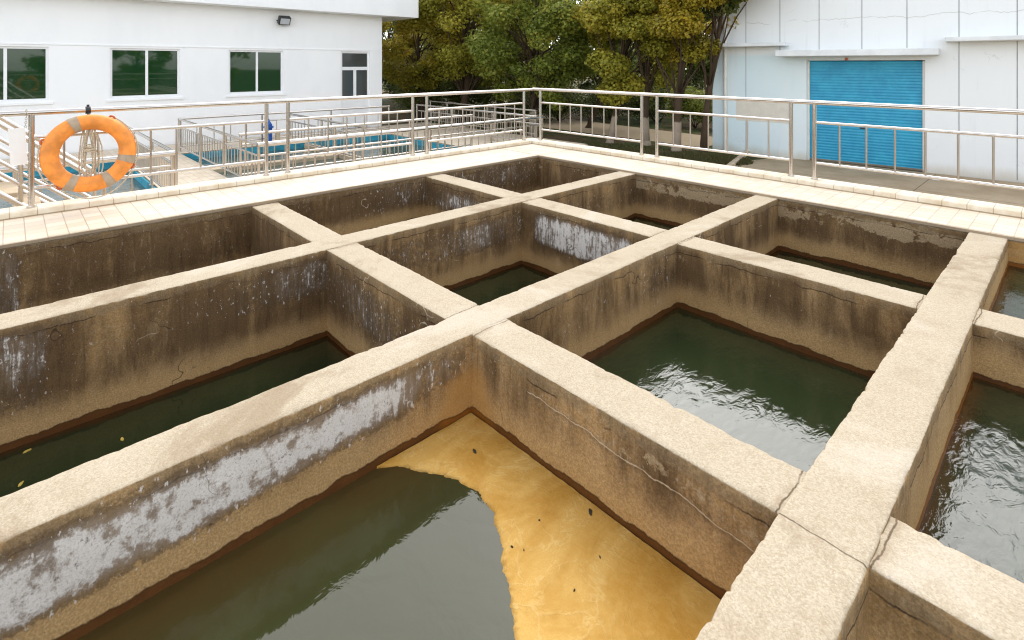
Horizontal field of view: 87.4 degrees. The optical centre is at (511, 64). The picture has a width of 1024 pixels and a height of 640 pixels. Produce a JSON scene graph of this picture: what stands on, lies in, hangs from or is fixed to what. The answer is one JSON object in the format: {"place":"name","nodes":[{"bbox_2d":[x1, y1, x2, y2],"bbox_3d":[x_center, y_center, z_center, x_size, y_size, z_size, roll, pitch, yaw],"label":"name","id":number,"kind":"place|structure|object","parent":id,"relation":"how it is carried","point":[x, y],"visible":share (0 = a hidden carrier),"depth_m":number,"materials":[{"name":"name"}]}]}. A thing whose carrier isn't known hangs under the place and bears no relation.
{"place":"outdoors","nodes":[
{"label":"outdoors","id":0,"kind":"place"},
{"bbox_2d":[0,169,145,208],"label":"water","id":1,"kind":"structure","parent":0,"point":[125,186],"depth_m":11.55,"materials":[{"name":"blue liquid"}]},
{"bbox_2d":[0,336,350,496],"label":"water","id":2,"kind":"structure","parent":0,"point":[47,457],"depth_m":3.35,"materials":[{"name":"green liquid"}]},
{"bbox_2d":[77,466,514,639],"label":"water","id":3,"kind":"structure","parent":0,"point":[395,553],"depth_m":2.02,"materials":[{"name":"green liquid"}]},
{"bbox_2d":[377,413,720,639],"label":"scum mat","id":4,"kind":"object","parent":3,"relation":"on","point":[628,585],"visible":0.99,"depth_m":2.10,"materials":[{"name":"yellow liquid"}]},
{"bbox_2d":[193,139,440,177],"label":"water","id":5,"kind":"structure","parent":0,"point":[277,157],"depth_m":15.85,"materials":[{"name":"blue liquid"}]},
{"bbox_2d":[450,264,551,305],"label":"water","id":6,"kind":"structure","parent":0,"point":[484,290],"depth_m":5.30,"materials":[{"name":"green liquid"}]},
{"bbox_2d":[0,144,1023,248],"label":"walkway","id":7,"kind":"structure","parent":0,"point":[22,231],"depth_m":5.92,"materials":[{"name":"tile"}]},
{"bbox_2d":[0,138,1023,219],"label":"kerb","id":8,"kind":"structure","parent":7,"relation":"on","point":[137,195],"depth_m":6.45,"materials":[{"name":"tile"}]},
{"bbox_2d":[0,88,533,207],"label":"stainless railing","id":9,"kind":"object","parent":8,"relation":"on","point":[32,137],"visible":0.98,"depth_m":6.80,"materials":[{"name":"metal"}]},
{"bbox_2d":[8,109,29,202],"bbox_3d":[-4.788,0.912,5.215,0.161,0.943,0.087,0,0,-73],"label":"sign plate","id":10,"kind":"object","parent":9,"relation":"hanging from","point":[17,146],"visible":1,"depth_m":5.21,"materials":[{"name":"metal"}]},
{"bbox_2d":[85,105,90,114],"bbox_3d":[-4.385,0.506,5.548,0.044,0.169,0.228,0,0,-43],"label":"ring hook","id":11,"kind":"object","parent":9,"relation":"attached to","point":[88,109],"visible":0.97,"depth_m":5.58,"materials":[{"name":"black plastic"}]},
{"bbox_2d":[36,114,138,198],"bbox_3d":[-4.306,0.939,5.463,0.821,0.850,0.170,0,0,-43],"label":"life ring","id":12,"kind":"object","parent":11,"relation":"hanging from","point":[55,172],"visible":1,"depth_m":5.40,"materials":[{"name":"orange plastic"}]},
{"bbox_2d":[78,129,103,176],"bbox_3d":[-4.319,0.905,5.495,0.206,0.633,0.072,0,0,-43],"label":"rope coil","id":13,"kind":"object","parent":11,"relation":"hanging from","point":[85,148],"visible":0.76,"depth_m":5.49,"materials":[{"name":"white fabric"}]},
{"bbox_2d":[533,88,1023,189],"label":"stainless railing","id":14,"kind":"object","parent":8,"relation":"on","point":[815,122],"visible":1,"depth_m":6.59,"materials":[{"name":"metal"}]},
{"bbox_2d":[475,112,712,146],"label":"path","id":15,"kind":"structure","parent":0,"point":[663,136],"depth_m":23.03,"materials":[{"name":"beige concrete"}]},
{"bbox_2d":[348,70,922,171],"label":"ground","id":16,"kind":"structure","parent":0,"point":[665,123],"depth_m":25.38,"materials":[{"name":"green plant"}]},
{"bbox_2d":[0,0,417,158],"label":"office building","id":17,"kind":"structure","parent":16,"relation":"on","point":[60,54],"depth_m":17.07,"materials":[{"name":"white paint"}]},
{"bbox_2d":[0,46,52,105],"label":"window","id":18,"kind":"structure","parent":17,"relation":"in","point":[24,71],"depth_m":14.48,"materials":[{"name":"green glass"}]},
{"bbox_2d":[106,48,183,101],"bbox_3d":[-11.150,0.310,16.320,1.960,1.580,0.160,0,0,-43],"label":"window","id":19,"kind":"structure","parent":17,"relation":"in","point":[134,72],"depth_m":16.32,"materials":[{"name":"green glass"}]},
{"bbox_2d":[226,50,285,96],"bbox_3d":[-8.824,0.310,18.503,1.960,1.580,0.160,0,0,-43],"label":"window","id":20,"kind":"structure","parent":17,"relation":"in","point":[250,71],"depth_m":18.53,"materials":[{"name":"green glass"}]},
{"bbox_2d":[341,51,368,128],"bbox_3d":[-6.190,1.000,21.059,1.200,3.000,0.060,0,0,-43],"label":"door","id":21,"kind":"structure","parent":17,"relation":"in","point":[354,65],"depth_m":21.05,"materials":[{"name":"white glass"}]},
{"bbox_2d":[210,143,368,172],"bbox_3d":[-6.171,2.790,14.438,3.665,0.420,4.900,0,0,-43],"label":"basin divider","id":22,"kind":"object","parent":16,"relation":"on","point":[298,160],"visible":0.22,"depth_m":14.72,"materials":[{"name":"beige concrete"}]},
{"bbox_2d":[290,113,363,160],"bbox_3d":[-5.392,2.019,15.169,0.101,0.962,4.901,0,0,-43],"label":"pool railing","id":23,"kind":"object","parent":22,"relation":"on","point":[336,122],"visible":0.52,"depth_m":15.14,"materials":[{"name":"metal"}]},
{"bbox_2d":[0,122,587,187],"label":"pool deck","id":24,"kind":"structure","parent":16,"relation":"on","point":[193,176],"depth_m":16.69,"materials":[{"name":"tile"}]},
{"bbox_2d":[0,182,40,206],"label":"stair steps","id":25,"kind":"structure","parent":24,"relation":"on","point":[10,188],"depth_m":6.74,"materials":[{"name":"beige concrete"}]},
{"bbox_2d":[0,117,96,202],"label":"stair railing","id":26,"kind":"object","parent":24,"relation":"on","point":[25,175],"visible":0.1,"depth_m":7.31,"materials":[{"name":"metal"}]},
{"bbox_2d":[0,121,105,205],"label":"stair railing","id":27,"kind":"object","parent":24,"relation":"on","point":[21,187],"visible":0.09,"depth_m":6.43,"materials":[{"name":"metal"}]},
{"bbox_2d":[4,162,155,188],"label":"pool wall","id":28,"kind":"structure","parent":24,"relation":"in","point":[143,182],"depth_m":12.78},
{"bbox_2d":[0,150,174,206],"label":"pool railing","id":29,"kind":"object","parent":24,"relation":"on","point":[107,159],"visible":0.27,"depth_m":9.07,"materials":[{"name":"metal"}]},
{"bbox_2d":[118,125,177,186],"bbox_3d":[-8.220,2.019,11.898,0.101,0.962,6.701,0,0,-43],"label":"pool railing","id":30,"kind":"object","parent":24,"relation":"on","point":[144,163],"visible":0.34,"depth_m":10.70,"materials":[{"name":"metal"}]},
{"bbox_2d":[179,118,260,176],"bbox_3d":[-7.199,2.019,12.856,0.101,0.962,6.701,0,0,-43],"label":"pool railing","id":31,"kind":"object","parent":24,"relation":"on","point":[220,142],"visible":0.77,"depth_m":12.37,"materials":[{"name":"metal"}]},
{"bbox_2d":[263,119,280,140],"bbox_3d":[-7.598,2.110,16.939,0.527,0.780,0.320,0,0,-43],"label":"standpipe","id":32,"kind":"object","parent":24,"relation":"on","point":[277,135],"visible":0.42,"depth_m":16.85,"materials":[{"name":"blue paint"}]},
{"bbox_2d":[177,105,389,151],"bbox_3d":[-7.081,2.019,17.698,6.901,0.962,0.101,0,0,-43],"label":"pool railing","id":33,"kind":"object","parent":24,"relation":"on","point":[252,114],"visible":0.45,"depth_m":17.24,"materials":[{"name":"metal"}]},
{"bbox_2d":[182,134,457,159],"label":"pool wall","id":34,"kind":"structure","parent":24,"relation":"in","point":[282,147],"depth_m":17.12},
{"bbox_2d":[239,114,472,175],"bbox_3d":[-3.497,1.984,13.588,6.401,1.032,0.101,0,0,-43],"label":"pool railing","id":35,"kind":"object","parent":24,"relation":"on","point":[334,127],"visible":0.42,"depth_m":13.18,"materials":[{"name":"metal"}]},
{"bbox_2d":[256,115,543,173],"bbox_3d":[-2.024,2.010,13.187,8.101,0.980,0.101,0,0,-43],"label":"pool railing","id":36,"kind":"object","parent":24,"relation":"on","point":[331,137],"visible":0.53,"depth_m":12.27,"materials":[{"name":"metal"}]},
{"bbox_2d":[416,104,538,140],"bbox_3d":[-1.400,2.019,18.367,0.101,0.962,6.801,0,0,-43],"label":"pool railing","id":37,"kind":"object","parent":24,"relation":"on","point":[476,117],"visible":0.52,"depth_m":18.17,"materials":[{"name":"metal"}]},
{"bbox_2d":[429,101,535,137],"bbox_3d":[-1.335,2.019,20.417,0.101,0.962,6.301,0,0,-43],"label":"pool railing","id":38,"kind":"object","parent":24,"relation":"on","point":[486,127],"visible":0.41,"depth_m":20.35,"materials":[{"name":"metal"}]},
{"bbox_2d":[382,20,425,99],"bbox_3d":[-9.042,-2.353,36.386,7.842,10.628,8.007,0,0,27],"label":"tree","id":39,"kind":"object","parent":16,"relation":"on","point":[384,81],"visible":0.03,"depth_m":35.93,"materials":[{"name":"green plant"}]},
{"bbox_2d":[382,21,429,90],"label":"tree","id":40,"kind":"object","parent":16,"relation":"on","point":[391,38],"visible":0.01,"depth_m":43.79,"materials":[{"name":"green plant"}]},
{"bbox_2d":[389,81,444,115],"bbox_3d":[-5.123,1.691,26.977,2.684,2.447,4.134,0,0,15],"label":"shrub","id":41,"kind":"object","parent":16,"relation":"on","point":[407,101],"visible":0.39,"depth_m":26.56,"materials":[{"name":"green plant"}]},
{"bbox_2d":[382,1,465,122],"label":"tree","id":42,"kind":"object","parent":16,"relation":"on","point":[395,71],"visible":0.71,"depth_m":24.86,"materials":[{"name":"green plant"}]},
{"bbox_2d":[382,0,480,95],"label":"tree","id":43,"kind":"object","parent":16,"relation":"on","point":[420,44],"depth_m":38.69,"materials":[{"name":"green plant"}]},
{"bbox_2d":[382,21,485,115],"bbox_3d":[-4.260,0.127,30.196,6.588,5.679,6.193,0,0,-43],"label":"tree","id":44,"kind":"object","parent":16,"relation":"on","point":[441,84],"visible":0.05,"depth_m":29.78,"materials":[{"name":"green plant"}]},
{"bbox_2d":[428,79,494,114],"bbox_3d":[-2.309,1.743,28.740,3.865,2.340,3.410,0,0,-43],"label":"shrub","id":45,"kind":"object","parent":16,"relation":"on","point":[478,100],"visible":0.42,"depth_m":28.13,"materials":[{"name":"green plant"}]},
{"bbox_2d":[392,0,543,122],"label":"tree","id":46,"kind":"object","parent":16,"relation":"on","point":[459,61],"visible":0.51,"depth_m":23.77,"materials":[{"name":"green plant"}]},
{"bbox_2d":[448,0,555,118],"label":"tree","id":47,"kind":"object","parent":16,"relation":"on","point":[455,6],"visible":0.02,"depth_m":27.48,"materials":[{"name":"green plant"}]},
{"bbox_2d":[477,79,543,121],"bbox_3d":[0.256,1.778,27.215,3.812,2.272,3.896,0,0,-43],"label":"shrub","id":48,"kind":"object","parent":16,"relation":"on","point":[515,100],"visible":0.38,"depth_m":26.51,"materials":[{"name":"green plant"}]},
{"bbox_2d":[462,0,596,135],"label":"tree","id":49,"kind":"object","parent":16,"relation":"on","point":[567,64],"visible":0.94,"depth_m":20.46,"materials":[{"name":"green plant"}]},
{"bbox_2d":[504,1,583,109],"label":"tree","id":50,"kind":"object","parent":16,"relation":"on","point":[546,81],"visible":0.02,"depth_m":32.97,"materials":[{"name":"green plant"}]},
{"bbox_2d":[537,83,602,120],"bbox_3d":[2.714,1.903,27.010,3.484,2.028,3.174,0,0,-43],"label":"shrub","id":51,"kind":"object","parent":16,"relation":"on","point":[572,99],"visible":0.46,"depth_m":26.64,"materials":[{"name":"green plant"}]},
{"bbox_2d":[552,0,650,93],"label":"tree","id":52,"kind":"object","parent":16,"relation":"on","point":[589,83],"visible":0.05,"depth_m":34.01,"materials":[{"name":"green plant"}]},
{"bbox_2d":[579,83,638,118],"bbox_3d":[5.011,1.968,28.031,3.238,1.896,3.696,0,0,-28],"label":"shrub","id":53,"kind":"object","parent":16,"relation":"on","point":[608,114],"visible":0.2,"depth_m":27.50,"materials":[{"name":"green plant"}]},
{"bbox_2d":[585,1,643,127],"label":"tree","id":54,"kind":"object","parent":16,"relation":"on","point":[633,65],"visible":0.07,"depth_m":23.91,"materials":[{"name":"green plant"}]},
{"bbox_2d":[566,0,697,142],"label":"tree","id":55,"kind":"object","parent":16,"relation":"on","point":[610,65],"visible":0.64,"depth_m":18.62,"materials":[{"name":"green plant"}]},
{"bbox_2d":[609,0,671,145],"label":"tree","id":56,"kind":"object","parent":16,"relation":"on","point":[649,6],"visible":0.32,"depth_m":18.74,"materials":[{"name":"brown plant"}]},
{"bbox_2d":[624,81,700,122],"bbox_3d":[7.025,1.845,25.935,3.607,2.139,3.330,0,0,-43],"label":"shrub","id":57,"kind":"object","parent":16,"relation":"on","point":[634,101],"visible":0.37,"depth_m":25.91,"materials":[{"name":"green plant"}]},
{"bbox_2d":[618,2,711,109],"bbox_3d":[8.918,-2.558,33.085,7.347,11.042,8.362,0,0,-10],"label":"tree","id":58,"kind":"object","parent":16,"relation":"on","point":[696,64],"visible":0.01,"depth_m":31.54,"materials":[{"name":"green plant"}]},
{"bbox_2d":[624,0,747,151],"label":"tree","id":59,"kind":"object","parent":16,"relation":"on","point":[677,22],"visible":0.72,"depth_m":16.79,"materials":[{"name":"green plant"}]},
{"bbox_2d":[663,85,712,127],"bbox_3d":[8.314,1.923,24.142,2.286,1.982,2.692,0,0,-43],"label":"shrub","id":60,"kind":"object","parent":16,"relation":"on","point":[692,105],"visible":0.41,"depth_m":23.90,"materials":[{"name":"green plant"}]},
{"bbox_2d":[675,35,708,91],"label":"tree","id":61,"kind":"object","parent":16,"relation":"on","point":[698,80],"visible":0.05,"depth_m":41.38,"materials":[{"name":"green plant"}]},
{"bbox_2d":[691,7,712,95],"bbox_3d":[13.222,-2.693,33.108,8.031,11.308,7.278,0,0,5],"label":"tree","id":62,"kind":"object","parent":16,"relation":"on","point":[701,72],"visible":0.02,"depth_m":32.12,"materials":[{"name":"green plant"}]},
{"bbox_2d":[662,151,753,164],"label":"grass","id":63,"kind":"structure","parent":16,"relation":"on","point":[720,158],"depth_m":15.91,"materials":[{"name":"green plant"}]},
{"bbox_2d":[692,0,746,152],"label":"tree","id":64,"kind":"object","parent":16,"relation":"on","point":[728,7],"visible":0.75,"depth_m":16.89,"materials":[{"name":"brown plant"}]},
{"bbox_2d":[696,0,1023,182],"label":"warehouse","id":65,"kind":"structure","parent":16,"relation":"on","point":[962,53],"depth_m":14.81,"materials":[{"name":"paint"}]},
{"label":"tank floor","id":66,"kind":"structure","parent":16,"relation":"on","visible":0},
{"bbox_2d":[0,157,538,313],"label":"wall","id":67,"kind":"structure","parent":66,"relation":"on","point":[40,274],"depth_m":5.23,"materials":[{"name":"concrete"}]},
{"bbox_2d":[251,202,340,255],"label":"cross wall","id":68,"kind":"structure","parent":66,"relation":"on","point":[275,226],"depth_m":5.24,"materials":[{"name":"concrete"}]},
{"bbox_2d":[0,171,635,452],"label":"partition wall","id":69,"kind":"structure","parent":66,"relation":"on","point":[69,363],"depth_m":3.75,"materials":[{"name":"concrete"}]},
{"bbox_2d":[0,195,778,639],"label":"partition wall","id":70,"kind":"structure","parent":66,"relation":"on","point":[90,545],"depth_m":2.27,"materials":[{"name":"concrete"}]},
{"bbox_2d":[327,243,478,355],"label":"cross wall","id":71,"kind":"structure","parent":66,"relation":"on","point":[374,299],"depth_m":3.84,"materials":[{"name":"concrete"}]},
{"bbox_2d":[425,174,520,215],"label":"cross wall","id":72,"kind":"structure","parent":66,"relation":"on","point":[444,192],"depth_m":6.78,"materials":[{"name":"concrete"}]},
{"bbox_2d":[522,198,667,275],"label":"cross wall","id":73,"kind":"structure","parent":66,"relation":"on","point":[558,238],"depth_m":5.39,"materials":[{"name":"concrete"}]},
{"bbox_2d":[472,319,806,599],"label":"cross wall","id":74,"kind":"structure","parent":66,"relation":"on","point":[699,500],"depth_m":2.25,"materials":[{"name":"concrete"}]},
{"bbox_2d":[538,158,1023,286],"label":"wall","id":75,"kind":"structure","parent":66,"relation":"on","point":[915,253],"depth_m":5.62,"materials":[{"name":"concrete"}]},
{"bbox_2d":[677,237,926,376],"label":"cross wall","id":76,"kind":"structure","parent":66,"relation":"on","point":[855,324],"depth_m":3.83,"materials":[{"name":"concrete"}]},
{"bbox_2d":[695,232,1008,639],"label":"partition wall","id":77,"kind":"structure","parent":66,"relation":"on","point":[805,571],"depth_m":1.96,"materials":[{"name":"concrete"}]},
{"bbox_2d":[869,516,1023,639],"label":"cross wall","id":78,"kind":"structure","parent":66,"relation":"on","point":[923,586],"depth_m":1.55,"materials":[{"name":"concrete"}]},
{"bbox_2d":[973,308,1023,392],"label":"cross wall","id":79,"kind":"structure","parent":66,"relation":"on","point":[998,348],"depth_m":3.05,"materials":[{"name":"concrete"}]},
{"bbox_2d":[627,216,677,229],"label":"water","id":80,"kind":"structure","parent":0,"point":[661,225],"depth_m":7.01,"materials":[{"name":"green liquid"}]},
{"bbox_2d":[569,141,742,166],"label":"grass","id":81,"kind":"structure","parent":0,"point":[631,148],"depth_m":18.00,"materials":[{"name":"green plant"}]},
{"bbox_2d":[588,307,870,471],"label":"water","id":82,"kind":"structure","parent":0,"point":[790,406],"depth_m":3.45,"materials":[{"name":"green liquid"}]},
{"bbox_2d":[769,250,931,294],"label":"water","id":83,"kind":"structure","parent":0,"point":[876,278],"depth_m":5.34,"materials":[{"name":"green liquid"}]},
{"bbox_2d":[736,157,1023,206],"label":"yard","id":84,"kind":"structure","parent":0,"point":[992,194],"depth_m":13.00,"materials":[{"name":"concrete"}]},
{"bbox_2d":[727,151,749,165],"bbox_3d":[6.244,2.800,15.119,0.150,0.100,4.800,0,0,33],"label":"edging","id":85,"kind":"object","parent":84,"relation":"on","point":[733,162],"visible":0.47,"depth_m":15.46,"materials":[{"name":"beige concrete"}]},
{"bbox_2d":[918,377,1023,582],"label":"water","id":86,"kind":"structure","parent":0,"point":[974,510],"depth_m":2.31,"materials":[{"name":"green liquid"}]},
{"bbox_2d":[991,265,1023,318],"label":"water","id":87,"kind":"structure","parent":0,"point":[1009,300],"depth_m":4.01,"materials":[{"name":"liquid"}]}
]}

